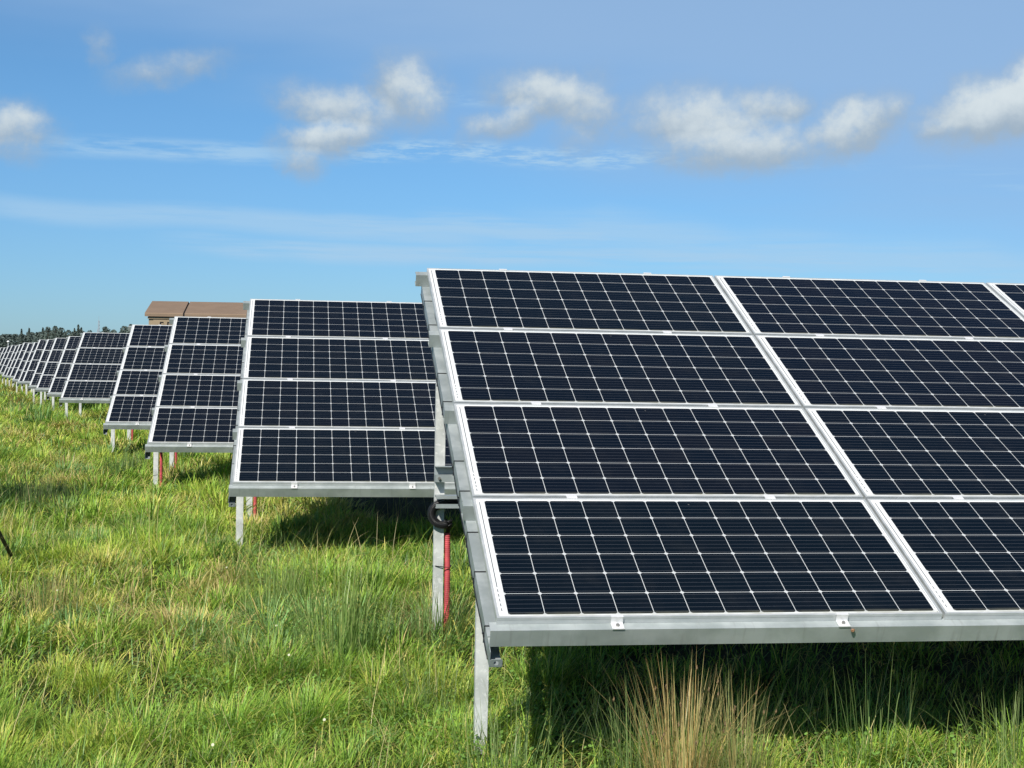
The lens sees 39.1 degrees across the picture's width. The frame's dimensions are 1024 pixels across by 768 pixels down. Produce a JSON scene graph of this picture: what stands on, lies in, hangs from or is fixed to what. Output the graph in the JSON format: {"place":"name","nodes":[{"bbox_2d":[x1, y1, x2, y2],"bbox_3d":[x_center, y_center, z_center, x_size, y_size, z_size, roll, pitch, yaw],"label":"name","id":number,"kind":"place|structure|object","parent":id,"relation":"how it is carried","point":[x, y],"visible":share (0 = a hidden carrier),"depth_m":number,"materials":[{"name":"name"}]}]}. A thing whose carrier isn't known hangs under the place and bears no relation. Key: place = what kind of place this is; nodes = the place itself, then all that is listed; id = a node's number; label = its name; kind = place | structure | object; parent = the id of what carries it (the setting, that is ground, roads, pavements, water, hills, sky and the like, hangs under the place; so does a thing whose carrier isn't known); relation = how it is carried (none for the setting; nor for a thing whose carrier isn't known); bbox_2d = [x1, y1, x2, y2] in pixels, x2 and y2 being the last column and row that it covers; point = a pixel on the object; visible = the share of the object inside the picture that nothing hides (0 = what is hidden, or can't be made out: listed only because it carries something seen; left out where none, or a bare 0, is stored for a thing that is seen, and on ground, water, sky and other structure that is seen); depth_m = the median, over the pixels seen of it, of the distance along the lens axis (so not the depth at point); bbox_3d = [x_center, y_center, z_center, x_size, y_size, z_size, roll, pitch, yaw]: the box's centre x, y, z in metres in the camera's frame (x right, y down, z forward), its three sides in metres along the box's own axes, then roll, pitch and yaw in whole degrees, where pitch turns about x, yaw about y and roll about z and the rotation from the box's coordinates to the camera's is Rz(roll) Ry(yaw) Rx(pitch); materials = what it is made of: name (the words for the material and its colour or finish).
{"place":"outdoors","nodes":[
{"label":"outdoors","id":0,"kind":"place"},
{"bbox_2d":[0,375,1023,767],"bbox_3d":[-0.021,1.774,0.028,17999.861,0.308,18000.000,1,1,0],"label":"ground","id":1,"kind":"structure","parent":0,"point":[418,505],"depth_m":8.06,"materials":[{"name":"green plant"}]},
{"bbox_2d":[0,348,6,361],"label":"solar array","id":2,"kind":"object","parent":1,"relation":"on","point":[2,353],"visible":0.06,"depth_m":104.02,"materials":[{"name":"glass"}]},
{"bbox_2d":[0,346,10,369],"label":"solar array","id":3,"kind":"object","parent":1,"relation":"on","point":[5,356],"visible":0.11,"depth_m":95.62,"materials":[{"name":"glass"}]},
{"bbox_2d":[0,531,12,556],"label":"tripod","id":4,"kind":"object","parent":1,"relation":"on","point":[5,544],"visible":1,"depth_m":10.83,"materials":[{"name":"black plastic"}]},
{"bbox_2d":[0,345,17,381],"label":"solar array","id":5,"kind":"object","parent":1,"relation":"on","point":[7,359],"visible":0.16,"depth_m":88.42,"materials":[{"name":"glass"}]},
{"bbox_2d":[2,346,17,384],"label":"solar array","id":6,"kind":"object","parent":1,"relation":"on","point":[10,361],"visible":0.12,"depth_m":82.33,"materials":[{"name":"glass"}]},
{"bbox_2d":[5,344,22,384],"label":"solar array","id":7,"kind":"object","parent":1,"relation":"on","point":[13,361],"visible":0.16,"depth_m":77.19,"materials":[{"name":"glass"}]},
{"bbox_2d":[9,343,27,388],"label":"solar array","id":8,"kind":"object","parent":1,"relation":"on","point":[17,362],"visible":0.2,"depth_m":72.13,"materials":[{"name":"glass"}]},
{"bbox_2d":[19,329,23,343],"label":"tree","id":9,"kind":"object","parent":1,"relation":"on","point":[21,337],"visible":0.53,"depth_m":554.60,"materials":[{"name":"green plant"}]},
{"bbox_2d":[12,343,32,391],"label":"solar array","id":10,"kind":"object","parent":1,"relation":"on","point":[22,363],"visible":0.16,"depth_m":67.45,"materials":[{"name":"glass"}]},
{"bbox_2d":[17,342,37,391],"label":"solar array","id":11,"kind":"object","parent":1,"relation":"on","point":[27,362],"visible":0.13,"depth_m":62.41,"materials":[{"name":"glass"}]},
{"bbox_2d":[27,328,30,342],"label":"tree","id":12,"kind":"object","parent":1,"relation":"on","point":[28,339],"visible":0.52,"depth_m":553.05,"materials":[{"name":"green plant"}]},
{"bbox_2d":[21,340,45,395],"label":"solar array","id":13,"kind":"object","parent":1,"relation":"on","point":[31,368],"visible":0.17,"depth_m":58.19,"materials":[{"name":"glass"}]},
{"bbox_2d":[28,339,53,403],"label":"solar array","id":14,"kind":"object","parent":1,"relation":"on","point":[40,365],"visible":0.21,"depth_m":52.84,"materials":[{"name":"glass"}]},
{"bbox_2d":[40,327,52,339],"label":"tree","id":15,"kind":"object","parent":1,"relation":"on","point":[45,333],"visible":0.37,"depth_m":549.86,"materials":[{"name":"green plant"}]},
{"bbox_2d":[0,463,95,514],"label":"rush clump","id":16,"kind":"object","parent":1,"relation":"on","point":[27,494],"visible":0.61,"depth_m":15.43,"materials":[{"name":"green plant"}]},
{"bbox_2d":[35,338,66,405],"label":"solar array","id":17,"kind":"object","parent":1,"relation":"on","point":[50,368],"visible":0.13,"depth_m":48.47,"materials":[{"name":"glass"}]},
{"bbox_2d":[48,326,58,338],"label":"tree","id":18,"kind":"object","parent":1,"relation":"on","point":[53,333],"visible":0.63,"depth_m":548.11,"materials":[{"name":"green plant"}]},
{"bbox_2d":[54,327,65,338],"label":"tree","id":19,"kind":"object","parent":1,"relation":"on","point":[59,332],"visible":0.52,"depth_m":546.71,"materials":[{"name":"green plant"}]},
{"bbox_2d":[6,562,115,619],"bbox_3d":[-2.994,1.356,9.477,0.734,0.418,0.893,1,1,35],"label":"rush clump","id":20,"kind":"object","parent":1,"relation":"on","point":[43,597],"visible":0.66,"depth_m":9.42,"materials":[{"name":"green plant"}]},
{"bbox_2d":[0,328,126,347],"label":"forest","id":21,"kind":"object","parent":1,"relation":"on","point":[14,338],"visible":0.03,"depth_m":577.97,"materials":[{"name":"green plant"}]},
{"bbox_2d":[47,336,80,409],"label":"solar array","id":22,"kind":"object","parent":1,"relation":"on","point":[59,379],"visible":0.12,"depth_m":43.22,"materials":[{"name":"glass"}]},
{"bbox_2d":[63,330,72,336],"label":"tree","id":23,"kind":"object","parent":1,"relation":"on","point":[69,332],"visible":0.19,"depth_m":545.35,"materials":[{"name":"green plant"}]},
{"bbox_2d":[76,324,79,335],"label":"tree","id":24,"kind":"object","parent":1,"relation":"on","point":[78,331],"visible":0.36,"depth_m":542.66,"materials":[{"name":"green plant"}]},
{"bbox_2d":[59,332,129,417],"bbox_3d":[-5.569,0.138,38.330,12.013,2.875,3.777,1,1,-8],"label":"solar array","id":25,"kind":"object","parent":1,"relation":"on","point":[95,365],"visible":0.16,"depth_m":37.26,"materials":[{"name":"glass"}]},
{"bbox_2d":[101,326,110,332],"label":"tree","id":26,"kind":"object","parent":1,"relation":"on","point":[105,329],"visible":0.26,"depth_m":537.88,"materials":[{"name":"green plant"}]},
{"bbox_2d":[89,445,150,477],"bbox_3d":[-5.437,1.082,20.200,0.931,0.524,1.094,0,1,-41],"label":"rush clump","id":27,"kind":"object","parent":1,"relation":"on","point":[130,462],"visible":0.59,"depth_m":20.13,"materials":[{"name":"green plant"}]},
{"bbox_2d":[119,326,129,332],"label":"tree","id":28,"kind":"object","parent":1,"relation":"on","point":[124,330],"visible":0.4,"depth_m":534.85,"materials":[{"name":"green plant"}]},
{"bbox_2d":[103,324,171,452],"bbox_3d":[-1.085,0.418,26.376,12.013,2.875,3.777,1,1,-8],"label":"solar array","id":29,"kind":"object","parent":1,"relation":"on","point":[133,398],"visible":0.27,"depth_m":25.19,"materials":[{"name":"glass"}]},
{"bbox_2d":[119,513,180,537],"bbox_3d":[-3.336,1.325,13.074,0.800,0.304,0.739,1,1,0],"label":"rush clump","id":30,"kind":"object","parent":1,"relation":"on","point":[162,529],"visible":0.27,"depth_m":13.01,"materials":[{"name":"green plant"}]},
{"bbox_2d":[145,316,245,487],"bbox_3d":[1.034,0.528,20.755,12.013,2.875,3.777,1,1,-8],"label":"solar array","id":31,"kind":"object","parent":1,"relation":"on","point":[195,408],"visible":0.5,"depth_m":19.51,"materials":[{"name":"glass"}]},
{"bbox_2d":[145,301,246,430],"bbox_3d":[-5.175,-0.360,33.735,6.360,3.055,3.240,1,1,-8],"label":"kiosk","id":32,"kind":"object","parent":1,"relation":"on","point":[160,312],"visible":0.09,"depth_m":32.21,"materials":[{"name":"brown"}]},
{"bbox_2d":[153,320,168,324],"bbox_3d":[-7.189,-0.194,31.862,1.450,2.435,0.021,1,1,-8],"label":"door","id":33,"kind":"structure","parent":32,"relation":"in","point":[155,322],"depth_m":31.76,"materials":[{"name":"beige"}]},
{"bbox_2d":[200,472,229,492],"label":"rush clump","id":34,"kind":"object","parent":1,"relation":"on","point":[220,481],"visible":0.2,"depth_m":17.48,"materials":[{"name":"green plant"}]},
{"bbox_2d":[168,616,300,672],"bbox_3d":[-1.567,1.482,8.180,0.802,0.314,0.751,1,1,18],"label":"rush clump","id":35,"kind":"object","parent":1,"relation":"on","point":[216,644],"visible":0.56,"depth_m":8.15,"materials":[{"name":"green plant"}]},
{"bbox_2d":[215,533,332,618],"bbox_3d":[-1.668,1.309,9.848,1.051,0.614,1.061,1,1,27],"label":"rush clump","id":36,"kind":"object","parent":1,"relation":"on","point":[276,590],"visible":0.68,"depth_m":9.80,"materials":[{"name":"green plant"}]},
{"bbox_2d":[228,299,455,547],"bbox_3d":[3.263,0.618,14.752,12.013,2.875,3.777,1,1,-8],"label":"solar array","id":37,"kind":"object","parent":1,"relation":"on","point":[336,398],"visible":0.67,"depth_m":13.53,"materials":[{"name":"glass"}]},
{"bbox_2d":[255,542,449,669],"bbox_3d":[-0.934,1.266,8.277,1.263,0.780,1.392,1,1,0],"label":"rush clump","id":38,"kind":"object","parent":1,"relation":"on","point":[352,624],"visible":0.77,"depth_m":8.28,"materials":[{"name":"green plant"}]},
{"bbox_2d":[355,577,474,652],"bbox_3d":[-0.519,1.404,8.832,1.026,0.500,1.097,0,1,-42],"label":"rush clump","id":39,"kind":"object","parent":1,"relation":"on","point":[424,617],"visible":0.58,"depth_m":8.79,"materials":[{"name":"green plant"}]},
{"bbox_2d":[356,650,506,724],"bbox_3d":[-0.440,1.560,7.431,0.896,0.377,0.909,1,1,0],"label":"rush clump","id":40,"kind":"object","parent":1,"relation":"on","point":[431,698],"visible":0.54,"depth_m":7.49,"materials":[{"name":"green plant"}]},
{"bbox_2d":[413,671,610,767],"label":"rush clump","id":41,"kind":"object","parent":1,"relation":"on","point":[516,753],"visible":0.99,"depth_m":6.28,"materials":[{"name":"green plant"}]},
{"bbox_2d":[564,667,713,767],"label":"rush clump","id":42,"kind":"object","parent":1,"relation":"on","point":[626,757],"visible":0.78,"depth_m":6.21,"materials":[{"name":"green plant"}]},
{"bbox_2d":[575,649,778,767],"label":"rush clump","id":43,"kind":"object","parent":1,"relation":"on","point":[686,762],"visible":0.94,"depth_m":5.89,"materials":[{"name":"beige plant"}]},
{"bbox_2d":[415,268,1023,753],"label":"solar array","id":44,"kind":"object","parent":1,"relation":"on","point":[655,458],"visible":0.93,"depth_m":7.53,"materials":[{"name":"glass"}]},
{"bbox_2d":[656,669,836,767],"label":"rush clump","id":45,"kind":"object","parent":1,"relation":"on","point":[744,760],"visible":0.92,"depth_m":6.01,"materials":[{"name":"green plant"}]},
{"bbox_2d":[772,645,968,767],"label":"rush clump","id":46,"kind":"object","parent":1,"relation":"on","point":[868,720],"visible":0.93,"depth_m":6.44,"materials":[{"name":"green plant"}]},
{"bbox_2d":[910,676,1023,767],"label":"rush clump","id":47,"kind":"object","parent":1,"relation":"on","point":[1015,752],"visible":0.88,"depth_m":6.44,"materials":[{"name":"green plant"}]},
{"bbox_2d":[0,0,1023,341],"label":"sky","id":48,"kind":"structure","parent":0,"point":[189,151],"materials":[{"name":"blue"}]}
]}

